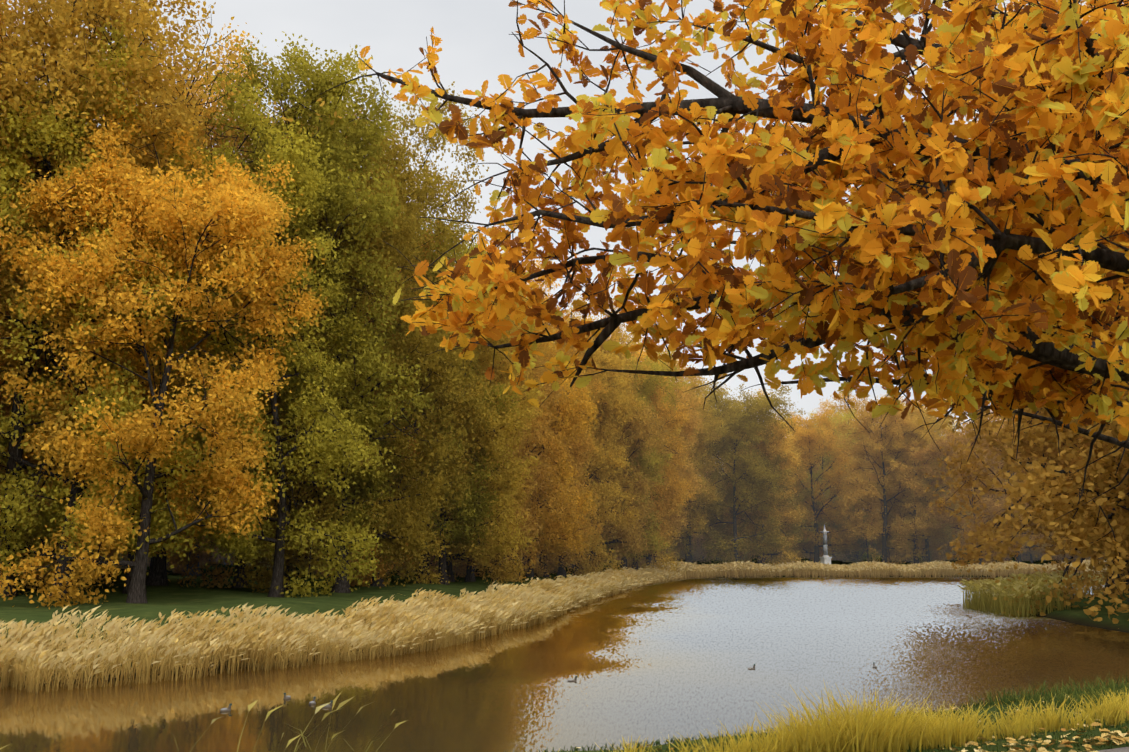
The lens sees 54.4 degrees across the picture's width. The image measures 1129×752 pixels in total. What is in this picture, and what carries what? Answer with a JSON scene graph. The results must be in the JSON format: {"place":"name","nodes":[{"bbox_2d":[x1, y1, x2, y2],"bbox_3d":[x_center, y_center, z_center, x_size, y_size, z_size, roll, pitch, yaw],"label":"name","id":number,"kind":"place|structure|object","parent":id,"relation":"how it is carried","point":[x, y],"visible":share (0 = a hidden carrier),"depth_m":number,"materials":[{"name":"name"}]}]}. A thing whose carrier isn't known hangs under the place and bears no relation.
{"place":"outdoors","nodes":[
{"label":"outdoors","id":0,"kind":"place"},
{"bbox_2d":[1,0,1123,458],"label":"sky","id":1,"kind":"structure","parent":0,"point":[477,46],"materials":[{"name":"white"}]},
{"bbox_2d":[0,577,1128,751],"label":"pond water","id":2,"kind":"structure","parent":0,"point":[674,658],"depth_m":26.34,"materials":[{"name":"liquid"}]},
{"bbox_2d":[220,703,231,711],"bbox_3d":[-6.487,6.369,21.019,0.293,0.179,0.121,9,-13,-43],"label":"duck","id":3,"kind":"object","parent":2,"relation":"on","point":[226,709],"visible":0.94,"depth_m":20.99},
{"bbox_2d":[283,693,290,698],"bbox_3d":[-5.767,6.663,22.823,0.121,0.179,0.293,-3,-10,18],"label":"duck","id":4,"kind":"object","parent":2,"relation":"on","point":[287,697],"visible":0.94,"depth_m":22.75},
{"bbox_2d":[309,696,315,704],"bbox_3d":[-5.051,6.530,22.011,0.121,0.179,0.293,-2,-9,10],"label":"duck","id":5,"kind":"object","parent":2,"relation":"on","point":[313,702],"visible":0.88,"depth_m":21.96},
{"bbox_2d":[323,700,332,707],"bbox_3d":[-4.659,6.455,21.547,0.293,0.179,0.121,-3,-10,15],"label":"duck","id":6,"kind":"object","parent":2,"relation":"on","point":[328,705],"visible":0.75,"depth_m":21.50},
{"bbox_2d":[567,676,576,681],"bbox_3d":[0.181,7.160,25.875,0.293,0.179,0.121,0,-9,2],"label":"duck","id":7,"kind":"object","parent":2,"relation":"on","point":[573,680],"visible":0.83,"depth_m":25.85},
{"bbox_2d":[0,548,1128,751],"bbox_3d":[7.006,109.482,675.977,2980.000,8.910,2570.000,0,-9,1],"label":"ground","id":8,"kind":"structure","parent":0,"point":[170,598],"depth_m":45.99,"materials":[{"name":"green plant"}]},
{"bbox_2d":[1,368,41,500],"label":"tree","id":9,"kind":"object","parent":8,"relation":"on","point":[10,400],"depth_m":63.74,"materials":[{"name":"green plant"}]},
{"bbox_2d":[0,0,61,413],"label":"tree","id":10,"kind":"object","parent":8,"relation":"on","point":[13,205],"visible":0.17,"depth_m":47.29,"materials":[{"name":"green plant"}]},
{"bbox_2d":[0,25,158,588],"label":"tree","id":11,"kind":"object","parent":8,"relation":"on","point":[25,471],"visible":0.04,"depth_m":51.57,"materials":[{"name":"green plant"}]},
{"bbox_2d":[19,360,209,580],"bbox_3d":[-26.468,5.640,64.479,11.224,13.158,12.705,-7,-12,37],"label":"tree","id":12,"kind":"object","parent":8,"relation":"on","point":[176,565],"depth_m":63.17,"materials":[{"name":"green plant"}]},
{"bbox_2d":[0,0,234,596],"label":"tree","id":13,"kind":"object","parent":8,"relation":"on","point":[58,28],"visible":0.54,"depth_m":46.25,"materials":[{"name":"yellow plant"}]},
{"bbox_2d":[104,544,149,568],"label":"tree","id":14,"kind":"object","parent":8,"relation":"on","point":[123,567],"depth_m":84.78,"materials":[{"name":"green plant"}]},
{"bbox_2d":[0,10,258,598],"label":"tree","id":15,"kind":"object","parent":8,"relation":"on","point":[22,535],"visible":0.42,"depth_m":44.88,"materials":[{"name":"green plant"}]},
{"bbox_2d":[116,252,207,575],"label":"tree","id":16,"kind":"object","parent":8,"relation":"on","point":[195,572],"depth_m":78.08,"materials":[{"name":"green plant"}]},
{"bbox_2d":[0,83,328,608],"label":"tree","id":17,"kind":"object","parent":8,"relation":"on","point":[256,214],"visible":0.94,"depth_m":43.17,"materials":[{"name":"orange plant"}]},
{"bbox_2d":[19,23,313,587],"bbox_3d":[-22.639,-4.141,60.632,16.572,32.272,14.729,9,-13,-43],"label":"tree","id":18,"kind":"object","parent":8,"relation":"on","point":[157,575],"visible":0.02,"depth_m":58.62,"materials":[{"name":"green plant"}]},
{"bbox_2d":[4,8,341,593],"bbox_3d":[-19.354,-5.048,52.711,14.380,31.183,14.518,8,-12,-41],"label":"tree","id":19,"kind":"object","parent":8,"relation":"on","point":[130,557],"visible":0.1,"depth_m":51.53,"materials":[{"name":"green plant"}]},
{"bbox_2d":[153,365,228,573],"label":"tree","id":20,"kind":"object","parent":8,"relation":"on","point":[202,559],"depth_m":82.96,"materials":[{"name":"green plant"}]},
{"bbox_2d":[0,690,404,751],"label":"reeds","id":21,"kind":"object","parent":8,"relation":"on","point":[251,705],"visible":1,"depth_m":10.83,"materials":[{"name":"plant"}]},
{"bbox_2d":[205,547,232,564],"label":"tree","id":22,"kind":"object","parent":8,"relation":"on","point":[231,562],"depth_m":121.34,"materials":[{"name":"green plant"}]},
{"bbox_2d":[129,63,397,587],"bbox_3d":[-16.714,-2.622,60.752,15.855,30.531,15.649,4,-10,-22],"label":"tree","id":23,"kind":"object","parent":8,"relation":"on","point":[193,560],"visible":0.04,"depth_m":58.99,"materials":[{"name":"green plant"}]},
{"bbox_2d":[246,549,295,567],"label":"tree","id":24,"kind":"object","parent":8,"relation":"on","point":[263,561],"depth_m":105.92,"materials":[{"name":"green plant"}]},
{"bbox_2d":[153,82,395,597],"bbox_3d":[-14.053,-0.924,52.150,13.693,24.300,13.873,-8,-12,41],"label":"tree","id":25,"kind":"object","parent":8,"relation":"on","point":[331,446],"visible":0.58,"depth_m":50.29,"materials":[{"name":"green plant"}]},
{"bbox_2d":[203,489,351,575],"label":"tree","id":26,"kind":"object","parent":8,"relation":"on","point":[303,560],"depth_m":80.77,"materials":[{"name":"green plant"}]},
{"bbox_2d":[170,31,437,589],"bbox_3d":[-14.701,-3.535,57.208,16.306,29.487,15.778,1,-9,-3],"label":"tree","id":27,"kind":"object","parent":8,"relation":"on","point":[322,81],"visible":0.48,"depth_m":55.04,"materials":[{"name":"green plant"}]},
{"bbox_2d":[299,410,369,576],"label":"tree","id":28,"kind":"object","parent":8,"relation":"on","point":[325,544],"depth_m":81.14,"materials":[{"name":"green plant"}]},
{"bbox_2d":[0,566,682,693],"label":"reeds","id":29,"kind":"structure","parent":8,"relation":"on","point":[436,622],"depth_m":29.73,"materials":[{"name":"beige plant"}]},
{"bbox_2d":[208,135,486,592],"bbox_3d":[-12.543,-0.725,58.699,12.888,25.311,14.500,-9,-13,42],"label":"tree","id":30,"kind":"object","parent":8,"relation":"on","point":[406,518],"visible":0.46,"depth_m":57.66,"materials":[{"name":"green plant"}]},
{"bbox_2d":[323,362,414,574],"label":"tree","id":31,"kind":"object","parent":8,"relation":"on","point":[391,562],"depth_m":95.90,"materials":[{"name":"green plant"}]},
{"bbox_2d":[274,97,465,587],"bbox_3d":[-13.143,-1.330,68.121,14.072,31.801,15.225,-1,-9,6],"label":"tree","id":32,"kind":"object","parent":8,"relation":"on","point":[367,578],"visible":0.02,"depth_m":64.96,"materials":[{"name":"green plant"}]},
{"bbox_2d":[279,81,499,586],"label":"tree","id":33,"kind":"object","parent":8,"relation":"on","point":[430,191],"visible":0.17,"depth_m":65.78,"materials":[{"name":"green plant"}]},
{"bbox_2d":[405,499,438,571],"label":"tree","id":34,"kind":"object","parent":8,"relation":"on","point":[431,559],"depth_m":97.25,"materials":[{"name":"green plant"}]},
{"bbox_2d":[354,197,529,582],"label":"tree","id":35,"kind":"object","parent":8,"relation":"on","point":[457,528],"visible":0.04,"depth_m":70.05,"materials":[{"name":"green plant"}]},
{"bbox_2d":[378,253,548,584],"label":"tree","id":36,"kind":"object","parent":8,"relation":"on","point":[495,441],"visible":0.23,"depth_m":69.61,"materials":[{"name":"green plant"}]},
{"bbox_2d":[380,227,559,585],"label":"tree","id":37,"kind":"object","parent":8,"relation":"on","point":[497,570],"visible":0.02,"depth_m":75.62,"materials":[{"name":"green plant"}]},
{"bbox_2d":[392,317,567,581],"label":"tree","id":38,"kind":"object","parent":8,"relation":"on","point":[469,576],"visible":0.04,"depth_m":80.80,"materials":[{"name":"orange plant"}]},
{"bbox_2d":[440,292,585,582],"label":"tree","id":39,"kind":"object","parent":8,"relation":"on","point":[555,506],"visible":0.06,"depth_m":84.86,"materials":[{"name":"orange plant"}]},
{"bbox_2d":[502,550,539,570],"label":"tree","id":40,"kind":"object","parent":8,"relation":"on","point":[524,561],"depth_m":122.66,"materials":[{"name":"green plant"}]},
{"bbox_2d":[507,549,538,569],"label":"tree","id":41,"kind":"object","parent":8,"relation":"on","point":[525,559],"depth_m":130.46,"materials":[{"name":"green plant"}]},
{"bbox_2d":[452,258,604,576],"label":"tree","id":42,"kind":"object","parent":8,"relation":"on","point":[569,411],"visible":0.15,"depth_m":90.23,"materials":[{"name":"orange plant"}]},
{"bbox_2d":[485,292,604,578],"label":"tree","id":43,"kind":"object","parent":8,"relation":"on","point":[541,570],"visible":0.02,"depth_m":96.08,"materials":[{"name":"orange plant"}]},
{"bbox_2d":[523,316,610,576],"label":"tree","id":44,"kind":"object","parent":8,"relation":"on","point":[588,443],"visible":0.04,"depth_m":100.01,"materials":[{"name":"orange plant"}]},
{"bbox_2d":[538,293,633,576],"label":"tree","id":45,"kind":"object","parent":8,"relation":"on","point":[615,396],"visible":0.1,"depth_m":106.78,"materials":[{"name":"orange plant"}]},
{"bbox_2d":[543,328,653,576],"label":"tree","id":46,"kind":"object","parent":8,"relation":"on","point":[604,441],"visible":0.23,"depth_m":110.79,"materials":[{"name":"orange plant"}]},
{"bbox_2d":[534,292,671,572],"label":"tree","id":47,"kind":"object","parent":8,"relation":"on","point":[645,433],"visible":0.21,"depth_m":115.83,"materials":[{"name":"orange plant"}]},
{"bbox_2d":[584,346,694,571],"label":"tree","id":48,"kind":"object","parent":8,"relation":"on","point":[642,461],"visible":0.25,"depth_m":120.39,"materials":[{"name":"orange plant"}]},
{"bbox_2d":[589,333,693,575],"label":"tree","id":49,"kind":"object","parent":8,"relation":"on","point":[662,558],"visible":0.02,"depth_m":130.24,"materials":[{"name":"orange plant"}]},
{"bbox_2d":[590,339,699,568],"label":"tree","id":50,"kind":"object","parent":8,"relation":"on","point":[671,502],"visible":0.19,"depth_m":123.99,"materials":[{"name":"orange plant"}]},
{"bbox_2d":[630,529,685,564],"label":"tree","id":51,"kind":"object","parent":8,"relation":"on","point":[666,551],"visible":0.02,"depth_m":162.51,"materials":[{"name":"brown plant"}]},
{"bbox_2d":[613,344,709,567],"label":"tree","id":52,"kind":"object","parent":8,"relation":"on","point":[692,424],"visible":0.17,"depth_m":135.43,"materials":[{"name":"orange plant"}]},
{"bbox_2d":[652,526,696,559],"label":"tree","id":53,"kind":"object","parent":8,"relation":"on","point":[679,551],"visible":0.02,"depth_m":169.33,"materials":[{"name":"brown plant"}]},
{"bbox_2d":[653,524,702,561],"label":"tree","id":54,"kind":"object","parent":8,"relation":"on","point":[684,544],"depth_m":166.95,"materials":[{"name":"brown plant"}]},
{"bbox_2d":[628,368,728,565],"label":"tree","id":55,"kind":"object","parent":8,"relation":"on","point":[698,516],"visible":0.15,"depth_m":148.29,"materials":[{"name":"orange plant"}]},
{"bbox_2d":[676,526,717,560],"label":"tree","id":56,"kind":"object","parent":8,"relation":"on","point":[699,551],"depth_m":194.74,"materials":[{"name":"brown plant"}]},
{"bbox_2d":[660,379,749,562],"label":"tree","id":57,"kind":"object","parent":8,"relation":"on","point":[687,546],"visible":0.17,"depth_m":155.34,"materials":[{"name":"orange plant"}]},
{"bbox_2d":[684,432,726,562],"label":"tree","id":58,"kind":"object","parent":8,"relation":"on","point":[695,557],"visible":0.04,"depth_m":175.78,"materials":[{"name":"brown plant"}]},
{"bbox_2d":[316,0,1128,504],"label":"tree","id":59,"kind":"object","parent":8,"relation":"on","point":[920,250],"visible":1,"depth_m":7.35,"materials":[{"name":"orange plant"}]},
{"bbox_2d":[697,408,762,559],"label":"tree","id":60,"kind":"object","parent":8,"relation":"on","point":[717,479],"depth_m":200.94,"materials":[{"name":"brown plant"}]},
{"bbox_2d":[703,501,769,562],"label":"tree","id":61,"kind":"object","parent":8,"relation":"on","point":[747,555],"visible":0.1,"depth_m":162.23,"materials":[{"name":"brown plant"}]},
{"bbox_2d":[683,375,806,567],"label":"tree","id":62,"kind":"object","parent":8,"relation":"on","point":[752,475],"visible":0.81,"depth_m":152.86,"materials":[{"name":"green plant"}]},
{"bbox_2d":[706,414,816,563],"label":"tree","id":63,"kind":"object","parent":8,"relation":"on","point":[806,494],"visible":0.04,"depth_m":170.98,"materials":[{"name":"brown plant"}]},
{"bbox_2d":[716,389,811,565],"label":"tree","id":64,"kind":"object","parent":8,"relation":"on","point":[780,443],"visible":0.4,"depth_m":158.26,"materials":[{"name":"brown plant"}]},
{"bbox_2d":[723,475,815,564],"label":"tree","id":65,"kind":"object","parent":8,"relation":"on","point":[794,530],"visible":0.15,"depth_m":163.64,"materials":[{"name":"brown plant"}]},
{"bbox_2d":[765,492,822,561],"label":"tree","id":66,"kind":"object","parent":8,"relation":"on","point":[810,546],"visible":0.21,"depth_m":170.81,"materials":[{"name":"brown plant"}]},
{"bbox_2d":[761,399,865,563],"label":"tree","id":67,"kind":"object","parent":8,"relation":"on","point":[806,437],"visible":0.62,"depth_m":169.24,"materials":[{"name":"orange plant"}]},
{"bbox_2d":[796,507,836,560],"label":"tree","id":68,"kind":"object","parent":8,"relation":"on","point":[806,556],"visible":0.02,"depth_m":194.38,"materials":[{"name":"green plant"}]},
{"bbox_2d":[780,409,865,550],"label":"tree","id":69,"kind":"object","parent":8,"relation":"on","point":[822,467],"visible":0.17,"depth_m":181.80,"materials":[{"name":"brown plant"}]},
{"bbox_2d":[800,454,853,559],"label":"tree","id":70,"kind":"object","parent":8,"relation":"on","point":[817,469],"visible":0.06,"depth_m":204.65,"materials":[{"name":"brown plant"}]},
{"bbox_2d":[526,680,1128,751],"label":"yellow grass clumps","id":71,"kind":"object","parent":8,"relation":"on","point":[850,731],"visible":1,"depth_m":12.55,"materials":[{"name":"yellow plant"}]},
{"bbox_2d":[573,696,1128,751],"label":"fallen leaves","id":72,"kind":"object","parent":8,"relation":"on","point":[1088,747],"visible":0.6,"depth_m":11.71,"materials":[{"name":"orange plant"}]},
{"bbox_2d":[810,402,894,560],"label":"tree","id":73,"kind":"object","parent":8,"relation":"on","point":[849,414],"visible":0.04,"depth_m":190.85,"materials":[{"name":"brown plant"}]},
{"bbox_2d":[825,483,898,562],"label":"tree","id":74,"kind":"object","parent":8,"relation":"on","point":[860,555],"visible":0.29,"depth_m":177.79,"materials":[{"name":"brown plant"}]},
{"bbox_2d":[645,559,1106,579],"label":"reeds","id":75,"kind":"object","parent":8,"relation":"on","point":[935,568],"depth_m":145.48,"materials":[{"name":"beige plant"}]},
{"bbox_2d":[850,473,917,562],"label":"tree","id":76,"kind":"object","parent":8,"relation":"on","point":[888,555],"visible":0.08,"depth_m":176.43,"materials":[{"name":"brown plant"}]},
{"bbox_2d":[830,388,939,565],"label":"tree","id":77,"kind":"object","parent":8,"relation":"on","point":[870,495],"visible":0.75,"depth_m":159.30,"materials":[{"name":"orange plant"}]},
{"bbox_2d":[863,537,918,559],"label":"tree","id":78,"kind":"object","parent":8,"relation":"on","point":[878,552],"visible":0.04,"depth_m":204.60,"materials":[{"name":"brown plant"}]},
{"bbox_2d":[850,395,955,561],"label":"tree","id":79,"kind":"object","parent":8,"relation":"on","point":[934,554],"visible":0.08,"depth_m":177.59,"materials":[{"name":"brown plant"}]},
{"bbox_2d":[861,397,961,563],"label":"tree","id":80,"kind":"object","parent":8,"relation":"on","point":[924,440],"visible":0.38,"depth_m":161.59,"materials":[{"name":"brown plant"}]},
{"bbox_2d":[878,413,957,562],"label":"tree","id":81,"kind":"object","parent":8,"relation":"on","point":[928,556],"visible":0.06,"depth_m":170.50,"materials":[{"name":"brown plant"}]},
{"bbox_2d":[887,455,950,560],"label":"tree","id":82,"kind":"object","parent":8,"relation":"on","point":[920,531],"depth_m":193.01,"materials":[{"name":"brown plant"}]},
{"bbox_2d":[931,501,981,560],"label":"tree","id":83,"kind":"object","parent":8,"relation":"on","point":[958,532],"visible":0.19,"depth_m":186.43,"materials":[{"name":"brown plant"}]},
{"bbox_2d":[907,407,1026,564],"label":"tree","id":84,"kind":"object","parent":8,"relation":"on","point":[990,503],"visible":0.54,"depth_m":154.98,"materials":[{"name":"orange plant"}]},
{"bbox_2d":[962,416,1041,560],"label":"tree","id":85,"kind":"object","parent":8,"relation":"on","point":[1033,557],"depth_m":187.80,"materials":[{"name":"brown plant"}]},
{"bbox_2d":[948,409,1056,563],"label":"tree","id":86,"kind":"object","parent":8,"relation":"on","point":[1018,558],"visible":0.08,"depth_m":159.28,"materials":[{"name":"brown plant"}]},
{"bbox_2d":[894,0,1128,623],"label":"tree","id":87,"kind":"object","parent":8,"relation":"on","point":[1096,525],"visible":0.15,"depth_m":47.48,"materials":[{"name":"orange plant"}]},
{"bbox_2d":[912,138,1128,600],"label":"tree","id":88,"kind":"object","parent":8,"relation":"on","point":[973,466],"depth_m":70.85,"materials":[{"name":"orange plant"}]},
{"bbox_2d":[957,570,1105,616],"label":"bank reeds","id":89,"kind":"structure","parent":8,"relation":"on","point":[982,597],"depth_m":55.85,"materials":[{"name":"green plant"}]},
{"bbox_2d":[1004,483,1061,562],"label":"tree","id":90,"kind":"object","parent":8,"relation":"on","point":[1031,560],"depth_m":173.14,"materials":[{"name":"brown plant"}]},
{"bbox_2d":[1019,517,1059,560],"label":"tree","id":91,"kind":"object","parent":8,"relation":"on","point":[1029,557],"visible":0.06,"depth_m":192.14,"materials":[{"name":"brown plant"}]},
{"bbox_2d":[968,671,1128,709],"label":"bank grass","id":92,"kind":"structure","parent":8,"relation":"on","point":[1062,693],"depth_m":20.17,"materials":[{"name":"green plant"}]},
{"bbox_2d":[1002,409,1104,561],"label":"tree","id":93,"kind":"object","parent":8,"relation":"on","point":[1050,545],"depth_m":155.24,"materials":[{"name":"brown plant"}]},
{"bbox_2d":[1016,439,1090,560],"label":"tree","id":94,"kind":"object","parent":8,"relation":"on","point":[1031,508],"depth_m":169.32,"materials":[{"name":"brown plant"}]},
{"bbox_2d":[1029,518,1088,564],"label":"tree","id":95,"kind":"object","parent":8,"relation":"on","point":[1062,558],"depth_m":165.03,"materials":[{"name":"brown plant"}]},
{"bbox_2d":[1011,361,1127,538],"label":"tree","id":96,"kind":"object","parent":8,"relation":"on","point":[1045,452],"visible":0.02,"depth_m":64.89,"materials":[{"name":"brown plant"}]},
{"bbox_2d":[1016,421,1128,591],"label":"tree","id":97,"kind":"object","parent":8,"relation":"on","point":[1091,567],"depth_m":65.78,"materials":[{"name":"brown plant"}]},
{"bbox_2d":[1058,142,1128,564],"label":"tree","id":98,"kind":"object","parent":8,"relation":"on","point":[1109,508],"visible":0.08,"depth_m":51.71,"materials":[{"name":"orange plant"}]},
{"bbox_2d":[1079,3,1128,477],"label":"tree","id":99,"kind":"object","parent":8,"relation":"on","point":[1115,459],"visible":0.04,"depth_m":43.56,"materials":[{"name":"orange plant"}]},
{"bbox_2d":[819,524,831,564],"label":"monument column","id":100,"kind":"structure","parent":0,"point":[825,559],"depth_m":154.22,"materials":[{"name":"stone"}]},
{"bbox_2d":[1097,747,1128,751],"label":"path","id":101,"kind":"structure","parent":0,"point":[1124,749],"depth_m":10.87,"materials":[{"name":"grey concrete"}]}
]}

